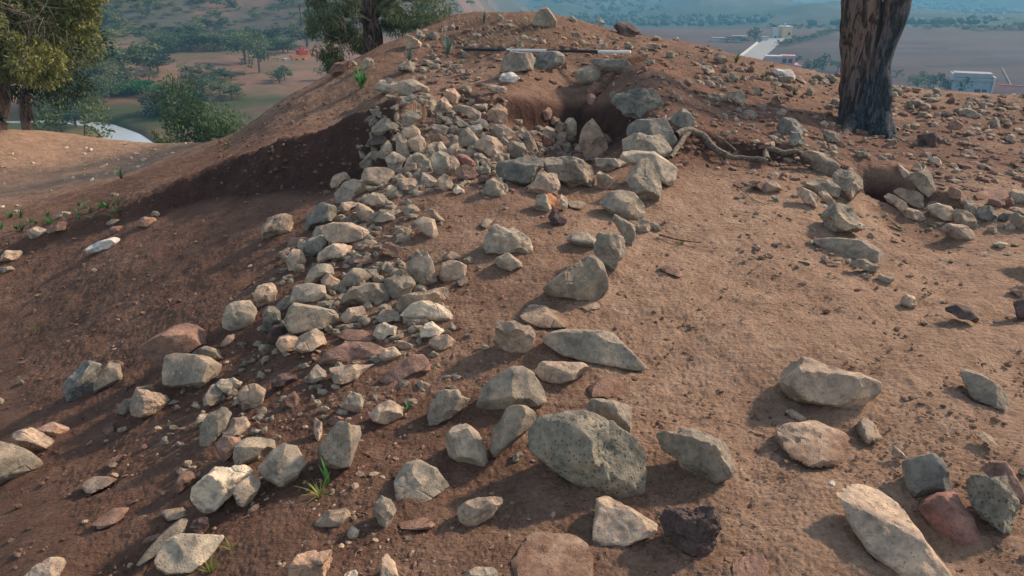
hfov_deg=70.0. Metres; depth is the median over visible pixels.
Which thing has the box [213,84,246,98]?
valley bush
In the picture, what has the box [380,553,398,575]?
stone
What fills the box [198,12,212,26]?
hillside tree
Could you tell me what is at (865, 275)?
stone
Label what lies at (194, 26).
valley bush
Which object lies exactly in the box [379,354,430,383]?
stone
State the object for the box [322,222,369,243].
stone
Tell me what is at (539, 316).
stone
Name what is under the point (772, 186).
stone
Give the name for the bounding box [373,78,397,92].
stone
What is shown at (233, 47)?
valley tree
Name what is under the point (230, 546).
grass tuft
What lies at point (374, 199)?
stone
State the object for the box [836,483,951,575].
boulder
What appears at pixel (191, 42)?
valley tree
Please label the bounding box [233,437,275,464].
stone
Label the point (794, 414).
stone
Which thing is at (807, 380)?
boulder
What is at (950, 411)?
soil clods
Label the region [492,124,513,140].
stone
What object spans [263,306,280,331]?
stone
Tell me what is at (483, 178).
stone
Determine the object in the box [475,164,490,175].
stone
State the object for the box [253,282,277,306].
stone
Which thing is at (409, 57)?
agave
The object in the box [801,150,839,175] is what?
stone
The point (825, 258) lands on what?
gravel
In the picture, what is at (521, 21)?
dry grass
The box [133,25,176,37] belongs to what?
valley bush
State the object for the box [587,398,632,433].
stone
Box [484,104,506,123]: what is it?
stone
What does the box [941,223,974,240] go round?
stone
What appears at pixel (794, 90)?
grass tuft
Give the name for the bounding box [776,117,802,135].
stone
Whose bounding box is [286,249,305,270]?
stone
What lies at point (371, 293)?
stone
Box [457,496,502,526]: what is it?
stone
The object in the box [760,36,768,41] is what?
roadside shed
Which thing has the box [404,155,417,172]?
stone
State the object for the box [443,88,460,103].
stone
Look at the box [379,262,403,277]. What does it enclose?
stone
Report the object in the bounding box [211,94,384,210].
soil clods
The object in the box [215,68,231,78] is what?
valley bush
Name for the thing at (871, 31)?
charred tree
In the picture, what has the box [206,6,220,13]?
hillside tree
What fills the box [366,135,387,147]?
stone
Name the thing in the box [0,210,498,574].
soil clods
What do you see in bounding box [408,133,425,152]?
stone
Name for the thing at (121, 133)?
river
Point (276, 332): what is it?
stone
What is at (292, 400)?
stone
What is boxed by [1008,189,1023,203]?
stone
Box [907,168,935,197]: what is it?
stone
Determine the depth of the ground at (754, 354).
3.86 m
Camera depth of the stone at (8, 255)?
6.27 m
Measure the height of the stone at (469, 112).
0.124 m
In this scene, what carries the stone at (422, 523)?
on the ground at (754, 354)
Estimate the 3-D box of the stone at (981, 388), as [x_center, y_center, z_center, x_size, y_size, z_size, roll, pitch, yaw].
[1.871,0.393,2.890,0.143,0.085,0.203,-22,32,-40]
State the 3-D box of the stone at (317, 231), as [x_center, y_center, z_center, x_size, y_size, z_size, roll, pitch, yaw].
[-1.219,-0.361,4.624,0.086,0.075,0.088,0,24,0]
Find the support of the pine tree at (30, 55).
on the ground at (754, 354)
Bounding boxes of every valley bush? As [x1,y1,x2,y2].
[30,90,53,104]
[41,103,61,120]
[54,111,88,124]
[56,106,89,126]
[81,65,102,77]
[82,63,108,77]
[112,78,133,93]
[115,75,139,82]
[126,79,154,90]
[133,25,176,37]
[137,70,158,79]
[139,28,171,41]
[143,54,177,70]
[145,34,176,49]
[154,33,185,50]
[156,24,194,35]
[158,38,180,52]
[174,26,193,39]
[175,62,204,79]
[178,74,195,83]
[183,21,214,32]
[186,32,212,48]
[186,77,217,90]
[203,63,224,76]
[203,74,221,84]
[206,78,232,94]
[209,32,234,45]
[213,35,237,49]
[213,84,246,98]
[215,27,239,33]
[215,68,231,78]
[215,82,245,95]
[245,26,281,46]
[256,26,286,36]
[262,36,280,48]
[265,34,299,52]
[265,35,284,49]
[273,68,292,79]
[280,41,297,51]
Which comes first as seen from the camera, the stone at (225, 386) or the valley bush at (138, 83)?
the stone at (225, 386)
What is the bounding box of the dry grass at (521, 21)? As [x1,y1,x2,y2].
[387,9,640,47]
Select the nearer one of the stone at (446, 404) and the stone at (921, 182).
the stone at (446, 404)
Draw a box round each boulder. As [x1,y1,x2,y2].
[476,366,546,409]
[511,531,593,575]
[528,409,646,498]
[542,329,645,370]
[543,254,608,300]
[592,496,657,545]
[656,428,734,483]
[776,420,849,467]
[778,357,881,407]
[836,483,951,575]
[917,491,979,546]
[966,474,1020,534]
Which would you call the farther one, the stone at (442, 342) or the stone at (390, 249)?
the stone at (390, 249)
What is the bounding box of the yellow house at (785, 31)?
[777,23,793,38]
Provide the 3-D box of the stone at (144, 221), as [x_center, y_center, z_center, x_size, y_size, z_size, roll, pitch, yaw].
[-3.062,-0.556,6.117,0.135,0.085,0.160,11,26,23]
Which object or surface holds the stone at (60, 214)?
on the ground at (754, 354)
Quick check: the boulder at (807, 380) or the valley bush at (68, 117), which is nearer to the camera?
the boulder at (807, 380)
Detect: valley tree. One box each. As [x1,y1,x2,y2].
[72,27,142,43]
[77,38,163,80]
[128,43,170,71]
[154,35,185,51]
[168,30,211,50]
[181,71,211,80]
[192,30,225,50]
[203,70,222,76]
[219,27,261,62]
[219,70,245,78]
[237,34,279,72]
[262,29,299,38]
[264,65,291,82]
[282,24,322,46]
[313,61,331,75]
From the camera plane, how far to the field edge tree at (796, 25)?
240.63 m
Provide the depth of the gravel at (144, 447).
2.96 m
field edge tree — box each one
[769,23,781,27]
[790,24,802,28]
[921,25,932,28]
[975,24,993,29]
[996,23,1014,29]
[1016,22,1023,29]
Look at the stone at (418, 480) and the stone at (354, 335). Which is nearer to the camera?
the stone at (418, 480)
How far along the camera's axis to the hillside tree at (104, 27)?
125.70 m
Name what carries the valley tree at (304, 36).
on the ground at (754, 354)
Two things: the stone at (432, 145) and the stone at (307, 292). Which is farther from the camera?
the stone at (432, 145)
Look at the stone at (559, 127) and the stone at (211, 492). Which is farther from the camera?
the stone at (559, 127)
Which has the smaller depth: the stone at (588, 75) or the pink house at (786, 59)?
the stone at (588, 75)
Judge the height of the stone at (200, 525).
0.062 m
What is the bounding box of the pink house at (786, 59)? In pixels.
[764,54,801,67]
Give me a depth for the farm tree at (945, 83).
125.73 m
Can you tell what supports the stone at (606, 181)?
on the ground at (754, 354)
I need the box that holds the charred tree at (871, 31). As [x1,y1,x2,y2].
[838,0,911,138]
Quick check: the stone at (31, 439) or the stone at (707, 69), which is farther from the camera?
the stone at (707, 69)
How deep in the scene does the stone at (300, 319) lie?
3.38 m
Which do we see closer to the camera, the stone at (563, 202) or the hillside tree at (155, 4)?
the stone at (563, 202)
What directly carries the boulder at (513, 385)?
on the ground at (754, 354)
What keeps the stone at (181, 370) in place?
on the ground at (754, 354)
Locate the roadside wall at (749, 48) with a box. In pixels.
[740,42,757,55]
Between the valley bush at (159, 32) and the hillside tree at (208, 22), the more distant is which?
the hillside tree at (208, 22)
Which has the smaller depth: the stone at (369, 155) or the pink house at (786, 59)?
the stone at (369, 155)
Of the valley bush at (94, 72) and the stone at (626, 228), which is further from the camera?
the valley bush at (94, 72)
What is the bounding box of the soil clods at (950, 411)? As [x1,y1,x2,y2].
[500,211,1023,575]
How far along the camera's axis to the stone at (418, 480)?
2.44 m
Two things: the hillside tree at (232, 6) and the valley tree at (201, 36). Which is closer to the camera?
the valley tree at (201, 36)
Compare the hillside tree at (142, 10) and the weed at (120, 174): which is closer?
the weed at (120, 174)
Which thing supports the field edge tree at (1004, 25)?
on the ground at (754, 354)
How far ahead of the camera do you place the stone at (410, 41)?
8.82 m
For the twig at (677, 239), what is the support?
on the ground at (754, 354)
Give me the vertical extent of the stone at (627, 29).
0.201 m
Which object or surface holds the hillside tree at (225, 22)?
on the ground at (754, 354)
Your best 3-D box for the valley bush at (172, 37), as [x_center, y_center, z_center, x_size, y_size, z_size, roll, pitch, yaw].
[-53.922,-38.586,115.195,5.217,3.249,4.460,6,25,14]
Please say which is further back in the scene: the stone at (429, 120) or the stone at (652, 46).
the stone at (652, 46)
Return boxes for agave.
[403,47,416,60]
[442,33,455,54]
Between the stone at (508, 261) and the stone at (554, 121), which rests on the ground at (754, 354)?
the stone at (508, 261)
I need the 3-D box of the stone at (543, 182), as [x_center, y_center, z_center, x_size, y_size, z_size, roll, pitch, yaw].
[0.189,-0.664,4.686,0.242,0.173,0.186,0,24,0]
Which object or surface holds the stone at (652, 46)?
on the ground at (754, 354)
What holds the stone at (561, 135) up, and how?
on the ground at (754, 354)
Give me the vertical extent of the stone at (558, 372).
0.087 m
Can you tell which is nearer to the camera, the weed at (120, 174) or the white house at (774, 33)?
the weed at (120, 174)
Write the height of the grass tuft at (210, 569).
0.073 m
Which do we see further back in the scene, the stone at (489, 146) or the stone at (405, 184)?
the stone at (489, 146)
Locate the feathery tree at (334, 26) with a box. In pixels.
[291,0,458,72]
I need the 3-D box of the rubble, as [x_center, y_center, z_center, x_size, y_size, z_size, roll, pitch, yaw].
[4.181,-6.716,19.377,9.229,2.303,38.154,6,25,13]
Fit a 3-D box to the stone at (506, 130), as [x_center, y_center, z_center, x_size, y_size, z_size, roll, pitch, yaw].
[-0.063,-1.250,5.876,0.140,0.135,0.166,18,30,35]
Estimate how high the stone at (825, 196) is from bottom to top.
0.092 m
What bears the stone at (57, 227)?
on the ground at (754, 354)
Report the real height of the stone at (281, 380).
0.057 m
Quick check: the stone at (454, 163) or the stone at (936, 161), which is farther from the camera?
the stone at (936, 161)
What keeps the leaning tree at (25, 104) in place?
on the ground at (754, 354)
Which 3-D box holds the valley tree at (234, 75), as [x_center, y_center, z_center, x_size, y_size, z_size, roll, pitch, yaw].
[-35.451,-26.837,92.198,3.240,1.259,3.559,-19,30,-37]
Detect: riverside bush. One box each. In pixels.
[18,84,115,137]
[40,51,126,106]
[136,78,213,118]
[151,126,163,142]
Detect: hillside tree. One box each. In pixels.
[97,25,111,30]
[106,17,122,23]
[109,14,127,28]
[112,0,124,6]
[114,13,133,27]
[122,25,136,32]
[127,0,141,10]
[132,0,146,9]
[139,8,154,16]
[143,0,159,3]
[151,0,164,7]
[172,6,182,12]
[188,4,202,9]
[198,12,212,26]
[200,18,213,26]
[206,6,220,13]
[207,0,224,5]
[207,10,225,18]
[213,18,232,25]
[227,2,240,9]
[248,13,260,18]
[264,5,279,11]
[284,0,300,4]
[287,11,300,15]
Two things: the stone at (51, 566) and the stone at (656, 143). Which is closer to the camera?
the stone at (51, 566)
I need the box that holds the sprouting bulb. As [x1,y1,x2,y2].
[319,458,329,483]
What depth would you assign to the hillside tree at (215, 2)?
149.66 m
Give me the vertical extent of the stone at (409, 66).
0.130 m
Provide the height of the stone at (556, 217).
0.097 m
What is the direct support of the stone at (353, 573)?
on the ground at (754, 354)
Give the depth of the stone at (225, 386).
3.19 m
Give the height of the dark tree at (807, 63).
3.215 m
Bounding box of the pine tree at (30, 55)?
[0,0,110,129]
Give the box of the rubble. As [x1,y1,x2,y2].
[0,13,1023,480]
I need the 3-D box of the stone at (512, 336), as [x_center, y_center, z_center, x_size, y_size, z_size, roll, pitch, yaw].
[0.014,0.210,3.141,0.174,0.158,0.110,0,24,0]
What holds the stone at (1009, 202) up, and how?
on the ground at (754, 354)
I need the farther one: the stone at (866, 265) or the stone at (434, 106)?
the stone at (434, 106)
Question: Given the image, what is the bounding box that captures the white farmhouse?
[949,71,995,93]
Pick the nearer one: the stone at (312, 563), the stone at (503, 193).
the stone at (312, 563)
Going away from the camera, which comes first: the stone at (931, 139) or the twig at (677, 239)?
the twig at (677, 239)
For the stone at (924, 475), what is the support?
on the ground at (754, 354)
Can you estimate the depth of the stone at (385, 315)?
3.40 m
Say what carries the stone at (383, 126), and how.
on the stone at (375, 141)
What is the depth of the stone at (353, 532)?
2.27 m
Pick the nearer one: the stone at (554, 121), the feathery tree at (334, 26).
the stone at (554, 121)
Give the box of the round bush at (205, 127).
[152,70,252,142]
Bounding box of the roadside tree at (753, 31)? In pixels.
[746,27,762,40]
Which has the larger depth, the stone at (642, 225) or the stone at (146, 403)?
the stone at (642, 225)
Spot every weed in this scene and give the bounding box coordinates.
[11,208,26,217]
[16,221,31,230]
[26,316,49,332]
[68,207,84,215]
[79,201,89,208]
[114,165,126,178]
[296,472,334,499]
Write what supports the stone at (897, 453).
on the ground at (754, 354)
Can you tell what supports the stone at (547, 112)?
on the ground at (754, 354)
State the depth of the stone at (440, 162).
4.88 m
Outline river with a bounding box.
[5,120,152,142]
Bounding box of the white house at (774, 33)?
[770,28,781,37]
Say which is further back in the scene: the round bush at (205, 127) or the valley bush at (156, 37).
the valley bush at (156, 37)
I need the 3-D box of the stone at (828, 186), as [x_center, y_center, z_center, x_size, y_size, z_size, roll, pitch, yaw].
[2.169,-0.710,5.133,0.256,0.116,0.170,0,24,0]
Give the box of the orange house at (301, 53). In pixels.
[283,48,307,60]
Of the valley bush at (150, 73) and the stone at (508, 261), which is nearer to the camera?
the stone at (508, 261)
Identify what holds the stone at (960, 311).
on the ground at (754, 354)
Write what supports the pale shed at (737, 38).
on the ground at (754, 354)
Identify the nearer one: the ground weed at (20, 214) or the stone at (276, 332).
the stone at (276, 332)
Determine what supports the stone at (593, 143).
on the ground at (754, 354)
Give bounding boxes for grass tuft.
[199,553,218,572]
[221,536,240,549]
[732,52,743,62]
[762,68,769,76]
[790,84,801,94]
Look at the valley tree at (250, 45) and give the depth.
97.16 m
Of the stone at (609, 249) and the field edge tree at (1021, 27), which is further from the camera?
the field edge tree at (1021, 27)
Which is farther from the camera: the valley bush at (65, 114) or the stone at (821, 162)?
the valley bush at (65, 114)
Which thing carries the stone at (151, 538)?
on the ground at (754, 354)
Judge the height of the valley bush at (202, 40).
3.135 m
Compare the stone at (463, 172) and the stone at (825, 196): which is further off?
the stone at (825, 196)
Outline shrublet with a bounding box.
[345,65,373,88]
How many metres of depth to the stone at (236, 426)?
2.86 m
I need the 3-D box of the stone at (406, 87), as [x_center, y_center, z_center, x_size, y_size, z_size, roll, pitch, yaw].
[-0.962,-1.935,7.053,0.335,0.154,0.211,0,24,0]
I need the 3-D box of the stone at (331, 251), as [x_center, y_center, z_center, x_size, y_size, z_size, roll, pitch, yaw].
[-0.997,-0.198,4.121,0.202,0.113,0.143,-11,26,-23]
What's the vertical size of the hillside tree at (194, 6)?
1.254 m
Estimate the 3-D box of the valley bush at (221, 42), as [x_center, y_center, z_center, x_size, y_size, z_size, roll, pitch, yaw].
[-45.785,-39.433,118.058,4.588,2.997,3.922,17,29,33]
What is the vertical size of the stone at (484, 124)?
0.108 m
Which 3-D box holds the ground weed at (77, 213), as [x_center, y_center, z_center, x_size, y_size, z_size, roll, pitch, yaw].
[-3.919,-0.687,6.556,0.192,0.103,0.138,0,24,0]
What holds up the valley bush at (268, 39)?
on the ground at (754, 354)
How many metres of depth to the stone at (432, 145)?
5.38 m
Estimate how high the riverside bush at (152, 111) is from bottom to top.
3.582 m
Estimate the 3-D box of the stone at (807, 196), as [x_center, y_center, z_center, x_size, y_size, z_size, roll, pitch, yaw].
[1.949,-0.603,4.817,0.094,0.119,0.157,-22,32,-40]
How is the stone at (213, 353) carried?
on the ground at (754, 354)
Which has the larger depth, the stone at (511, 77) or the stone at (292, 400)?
the stone at (511, 77)
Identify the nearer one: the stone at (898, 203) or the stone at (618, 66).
the stone at (898, 203)
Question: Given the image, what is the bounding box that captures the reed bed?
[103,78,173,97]
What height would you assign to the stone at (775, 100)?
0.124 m
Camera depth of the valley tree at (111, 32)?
111.52 m
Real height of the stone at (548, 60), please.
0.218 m
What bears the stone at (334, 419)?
on the ground at (754, 354)
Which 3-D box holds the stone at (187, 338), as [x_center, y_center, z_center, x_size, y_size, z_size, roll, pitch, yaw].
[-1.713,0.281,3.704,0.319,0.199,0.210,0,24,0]
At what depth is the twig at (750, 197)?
4.86 m
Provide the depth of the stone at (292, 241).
4.62 m
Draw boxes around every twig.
[357,503,374,514]
[659,234,700,242]
[739,187,764,204]
[892,135,950,163]
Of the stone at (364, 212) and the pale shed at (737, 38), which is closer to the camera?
the stone at (364, 212)
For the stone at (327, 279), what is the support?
on the ground at (754, 354)
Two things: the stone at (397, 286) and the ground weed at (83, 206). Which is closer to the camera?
the stone at (397, 286)
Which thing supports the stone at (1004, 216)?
on the ground at (754, 354)
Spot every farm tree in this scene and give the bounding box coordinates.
[906,71,933,86]
[923,72,945,87]
[935,74,951,89]
[956,75,972,89]
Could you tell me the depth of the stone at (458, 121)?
6.04 m
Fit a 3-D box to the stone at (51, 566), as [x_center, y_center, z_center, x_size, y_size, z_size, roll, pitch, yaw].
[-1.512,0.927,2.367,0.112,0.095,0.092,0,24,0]
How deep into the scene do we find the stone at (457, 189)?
4.60 m
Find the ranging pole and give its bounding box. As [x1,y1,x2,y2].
[463,48,630,53]
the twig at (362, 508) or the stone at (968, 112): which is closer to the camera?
the twig at (362, 508)
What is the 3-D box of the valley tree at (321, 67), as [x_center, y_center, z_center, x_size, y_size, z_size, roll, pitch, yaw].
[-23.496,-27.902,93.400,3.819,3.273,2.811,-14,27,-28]
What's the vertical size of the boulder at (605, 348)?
0.147 m
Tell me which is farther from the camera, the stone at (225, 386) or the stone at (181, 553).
the stone at (225, 386)
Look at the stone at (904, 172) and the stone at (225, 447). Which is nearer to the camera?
the stone at (225, 447)
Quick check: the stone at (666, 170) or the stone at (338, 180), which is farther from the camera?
the stone at (338, 180)
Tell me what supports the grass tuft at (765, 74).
on the ground at (754, 354)
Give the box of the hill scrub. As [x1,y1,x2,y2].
[485,0,1023,26]
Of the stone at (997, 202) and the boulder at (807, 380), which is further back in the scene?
the stone at (997, 202)
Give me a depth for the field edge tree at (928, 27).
226.09 m
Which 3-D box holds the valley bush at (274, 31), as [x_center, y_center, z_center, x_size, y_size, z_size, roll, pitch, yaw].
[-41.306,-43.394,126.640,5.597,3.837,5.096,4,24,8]
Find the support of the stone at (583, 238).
on the ground at (754, 354)
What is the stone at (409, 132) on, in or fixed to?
on the ground at (754, 354)
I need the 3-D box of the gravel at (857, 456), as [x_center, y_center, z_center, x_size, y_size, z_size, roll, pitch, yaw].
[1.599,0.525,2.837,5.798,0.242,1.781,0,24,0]
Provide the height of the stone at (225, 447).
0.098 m
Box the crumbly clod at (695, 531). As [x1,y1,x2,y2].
[659,506,721,556]
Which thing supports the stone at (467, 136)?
on the ground at (754, 354)
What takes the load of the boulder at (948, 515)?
on the ground at (754, 354)
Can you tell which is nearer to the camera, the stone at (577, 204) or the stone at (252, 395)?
the stone at (252, 395)
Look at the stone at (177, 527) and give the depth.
2.37 m
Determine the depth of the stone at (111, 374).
3.78 m
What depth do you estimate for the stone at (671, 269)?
3.76 m
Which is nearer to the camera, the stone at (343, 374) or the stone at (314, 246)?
the stone at (343, 374)
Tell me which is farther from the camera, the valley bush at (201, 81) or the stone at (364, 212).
the valley bush at (201, 81)
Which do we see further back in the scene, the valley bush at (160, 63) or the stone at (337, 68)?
the valley bush at (160, 63)
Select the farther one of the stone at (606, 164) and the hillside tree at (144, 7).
the hillside tree at (144, 7)
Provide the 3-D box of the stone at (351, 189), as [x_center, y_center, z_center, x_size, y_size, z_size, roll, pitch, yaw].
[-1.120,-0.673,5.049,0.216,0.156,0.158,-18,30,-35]
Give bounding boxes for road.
[743,37,784,59]
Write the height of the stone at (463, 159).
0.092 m
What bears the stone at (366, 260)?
on the ground at (754, 354)
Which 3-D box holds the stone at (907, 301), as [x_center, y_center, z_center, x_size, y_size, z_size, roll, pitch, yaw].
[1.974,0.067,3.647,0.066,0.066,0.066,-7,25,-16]
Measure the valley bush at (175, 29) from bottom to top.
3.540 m
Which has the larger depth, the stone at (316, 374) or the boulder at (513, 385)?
the stone at (316, 374)
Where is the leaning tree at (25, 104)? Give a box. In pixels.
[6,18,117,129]
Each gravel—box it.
[0,142,190,211]
[0,191,1023,575]
[81,79,569,574]
[243,332,1023,575]
[396,22,1023,191]
[734,151,1023,268]
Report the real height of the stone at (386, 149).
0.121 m
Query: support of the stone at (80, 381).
on the ground at (754, 354)
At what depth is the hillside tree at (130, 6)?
142.28 m
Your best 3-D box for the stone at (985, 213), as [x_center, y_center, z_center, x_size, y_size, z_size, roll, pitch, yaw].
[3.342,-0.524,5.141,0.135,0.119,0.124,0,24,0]
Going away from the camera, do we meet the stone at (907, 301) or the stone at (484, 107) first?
the stone at (907, 301)
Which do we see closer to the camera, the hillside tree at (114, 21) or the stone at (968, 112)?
the stone at (968, 112)
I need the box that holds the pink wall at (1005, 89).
[992,84,1023,94]
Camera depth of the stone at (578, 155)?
6.71 m
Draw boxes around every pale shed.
[712,37,725,41]
[732,35,747,42]
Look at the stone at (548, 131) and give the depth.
6.79 m
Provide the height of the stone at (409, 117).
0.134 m
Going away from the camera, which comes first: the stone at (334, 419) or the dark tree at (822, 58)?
the stone at (334, 419)
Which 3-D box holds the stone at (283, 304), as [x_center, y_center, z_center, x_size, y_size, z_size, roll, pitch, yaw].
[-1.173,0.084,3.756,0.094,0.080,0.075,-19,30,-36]
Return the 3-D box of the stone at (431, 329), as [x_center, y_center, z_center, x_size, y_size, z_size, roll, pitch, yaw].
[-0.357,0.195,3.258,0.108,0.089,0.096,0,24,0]
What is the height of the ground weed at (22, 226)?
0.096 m
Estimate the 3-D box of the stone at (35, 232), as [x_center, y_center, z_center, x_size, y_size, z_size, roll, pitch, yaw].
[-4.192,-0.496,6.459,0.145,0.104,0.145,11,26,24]
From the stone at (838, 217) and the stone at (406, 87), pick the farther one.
the stone at (406, 87)
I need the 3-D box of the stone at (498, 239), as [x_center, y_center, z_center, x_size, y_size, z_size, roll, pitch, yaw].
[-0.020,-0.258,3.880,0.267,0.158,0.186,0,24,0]
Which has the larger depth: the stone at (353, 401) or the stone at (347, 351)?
the stone at (347, 351)
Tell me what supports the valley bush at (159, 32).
on the ground at (754, 354)
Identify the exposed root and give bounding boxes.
[669,126,805,162]
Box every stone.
[0,250,22,261]
[0,441,42,483]
[11,427,53,450]
[25,557,65,575]
[26,226,45,238]
[37,422,69,436]
[46,221,67,234]
[55,211,70,218]
[63,360,101,401]
[81,476,117,493]
[85,237,119,253]
[91,507,128,528]
[93,362,122,392]
[102,423,114,435]
[105,226,121,235]
[106,455,121,467]
[107,360,123,366]
[115,398,131,414]
[129,388,169,417]
[132,385,153,398]
[136,217,155,226]
[136,518,187,565]
[137,323,206,369]
[142,533,159,542]
[154,533,223,574]
[161,353,221,388]
[161,507,187,521]
[173,471,196,494]
[189,517,209,533]
[190,465,253,513]
[192,346,222,359]
[195,414,207,425]
[199,407,231,446]
[202,384,223,406]
[215,377,242,394]
[216,436,240,462]
[220,334,234,347]
[222,300,257,330]
[222,416,250,435]
[231,474,260,507]
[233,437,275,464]
[237,383,265,410]
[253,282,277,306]
[257,443,306,487]
[261,213,293,238]
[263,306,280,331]
[267,324,287,344]
[271,373,297,388]
[275,295,290,311]
[276,334,297,352]
[281,391,299,408]
[284,302,338,336]
[286,237,308,248]
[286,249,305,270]
[288,549,332,575]
[289,283,326,303]
[294,328,326,352]
[302,234,328,256]
[304,364,326,383]
[305,202,336,229]
[305,263,333,283]
[313,225,323,236]
[314,418,321,440]
[314,508,350,527]
[316,421,360,468]
[317,243,351,262]
[320,341,382,363]
[321,273,339,286]
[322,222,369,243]
[329,59,352,75]
[329,364,373,384]
[329,415,343,425]
[330,172,350,187]
[334,179,366,202]
[336,329,374,341]
[339,268,371,287]
[339,282,390,305]
[339,306,365,322]
[340,201,356,210]
[341,392,363,412]
[344,569,357,575]
[347,526,358,538]
[354,257,373,264]
[356,202,373,221]
[357,244,375,253]
[359,160,372,168]
[361,57,374,68]
[361,167,394,185]
[363,148,376,161]
[363,185,381,191]
[363,192,388,206]
[363,450,379,458]
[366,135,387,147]
[369,400,403,424]
[372,117,398,135]
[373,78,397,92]
[373,322,396,340]
[373,495,396,527]
[374,212,395,222]
[375,309,400,321]
[377,140,392,158]
[379,242,404,257]
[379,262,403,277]
[379,347,401,360]
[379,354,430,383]
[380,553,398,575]
[384,276,415,298]
[385,151,405,169]
[385,381,398,391]
[386,185,398,196]
[393,459,448,502]
[395,79,429,95]
[395,340,415,349]
[396,132,409,157]
[396,287,449,313]
[397,61,415,72]
[398,517,435,529]
[399,94,415,106]
[399,177,419,190]
[400,125,420,139]
[400,300,452,320]
[401,110,421,126]
[404,34,421,48]
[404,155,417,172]
[407,250,437,285]
[407,318,429,325]
[407,325,422,332]
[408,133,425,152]
[412,152,431,168]
[414,216,437,237]
[420,117,436,125]
[420,172,436,187]
[420,321,443,338]
[424,209,444,221]
[425,142,438,153]
[426,124,449,134]
[427,389,470,425]
[428,99,440,113]
[428,334,454,350]
[430,133,449,147]
[430,151,449,175]
[437,141,448,153]
[437,174,453,191]
[438,260,466,281]
[439,96,451,110]
[442,251,459,260]
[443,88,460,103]
[446,423,487,466]
[447,155,459,175]
[448,142,458,154]
[452,116,465,127]
[453,104,480,118]
[453,185,464,194]
[454,164,477,179]
[455,154,475,166]
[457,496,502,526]
[459,126,478,147]
[466,567,498,575]
[469,124,482,134]
[472,103,490,111]
[473,135,502,156]
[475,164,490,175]
[477,118,489,130]
[478,175,490,182]
[483,224,532,253]
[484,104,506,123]
[484,178,506,196]
[485,84,506,92]
[485,178,504,195]
[489,405,535,457]
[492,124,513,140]
[494,252,522,270]
[495,320,535,352]
[496,157,544,185]
[498,124,515,139]
[499,72,519,82]
[500,51,535,72]
[507,140,527,157]
[516,127,528,139]
[520,304,568,327]
[523,133,538,152]
[526,171,559,197]
[531,7,556,27]
[534,361,589,384]
[535,51,564,70]
[535,194,551,211]
[541,126,554,138]
[542,135,553,145]
[543,107,551,120]
[543,156,594,187]
[546,193,561,210]
[548,209,566,225]
[551,116,559,125]
[554,122,564,132]
[555,132,566,140]
[560,194,567,210]
[564,118,576,136]
[566,231,595,247]
[568,201,584,208]
[572,153,582,158]
[575,65,600,85]
[575,144,581,152]
[577,302,599,310]
[579,118,607,160]
[586,93,597,104]
[587,82,607,94]
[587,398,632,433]
[588,374,631,397]
[589,58,630,73]
[594,158,627,171]
[594,232,625,271]
[596,171,617,189]
[600,190,645,220]
[611,88,662,118]
[612,214,635,245]
[614,22,639,36]
[619,150,676,186]
[622,132,671,157]
[623,158,661,200]
[626,118,677,148]
[636,220,649,232]
[646,43,659,49]
[659,264,682,276]
[670,108,693,126]
[701,65,714,73]
[714,52,728,63]
[727,91,745,105]
[732,555,769,575]
[734,180,747,186]
[743,110,758,119]
[751,181,767,192]
[764,180,782,192]
[771,95,781,104]
[772,68,795,79]
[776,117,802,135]
[785,409,805,421]
[788,131,804,145]
[797,187,820,207]
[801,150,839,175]
[802,178,840,197]
[811,237,883,262]
[818,190,834,204]
[820,203,864,232]
[823,131,839,143]
[832,168,863,201]
[848,259,879,273]
[856,417,882,444]
[860,273,872,278]
[877,273,895,282]
[884,193,908,211]
[891,445,906,458]
[893,188,923,208]
[896,164,909,177]
[900,294,916,307]
[901,208,925,220]
[901,453,953,497]
[906,99,923,106]
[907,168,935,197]
[917,132,940,147]
[927,203,953,220]
[929,157,941,166]
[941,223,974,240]
[945,304,978,323]
[947,186,962,199]
[948,120,963,128]
[953,209,976,226]
[958,108,982,117]
[960,369,1009,410]
[963,198,976,214]
[975,189,1009,200]
[975,431,998,447]
[976,205,998,220]
[982,460,1023,504]
[986,197,1005,207]
[992,242,1007,247]
[998,212,1011,221]
[1004,198,1013,207]
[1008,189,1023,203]
[1009,207,1023,214]
[1009,212,1023,229]
[1009,285,1023,297]
[1013,297,1023,319]
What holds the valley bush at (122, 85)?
on the ground at (754, 354)
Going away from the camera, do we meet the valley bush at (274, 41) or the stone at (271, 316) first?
the stone at (271, 316)
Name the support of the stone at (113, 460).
on the ground at (754, 354)
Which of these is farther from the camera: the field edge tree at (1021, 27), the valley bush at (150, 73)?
the field edge tree at (1021, 27)
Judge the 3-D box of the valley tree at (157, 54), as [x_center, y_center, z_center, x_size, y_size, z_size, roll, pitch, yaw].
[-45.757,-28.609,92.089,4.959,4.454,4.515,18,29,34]
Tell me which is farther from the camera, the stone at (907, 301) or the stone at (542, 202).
the stone at (542, 202)
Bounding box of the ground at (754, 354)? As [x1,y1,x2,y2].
[0,0,1023,575]
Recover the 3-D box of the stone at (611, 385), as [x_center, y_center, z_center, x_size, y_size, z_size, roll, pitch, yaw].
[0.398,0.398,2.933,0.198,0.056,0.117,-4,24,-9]
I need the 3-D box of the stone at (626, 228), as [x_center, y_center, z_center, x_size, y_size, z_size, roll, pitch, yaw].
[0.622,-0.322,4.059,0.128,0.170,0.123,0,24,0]
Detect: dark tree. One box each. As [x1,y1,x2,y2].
[802,59,824,68]
[813,53,832,70]
[829,59,840,71]
[891,69,904,76]

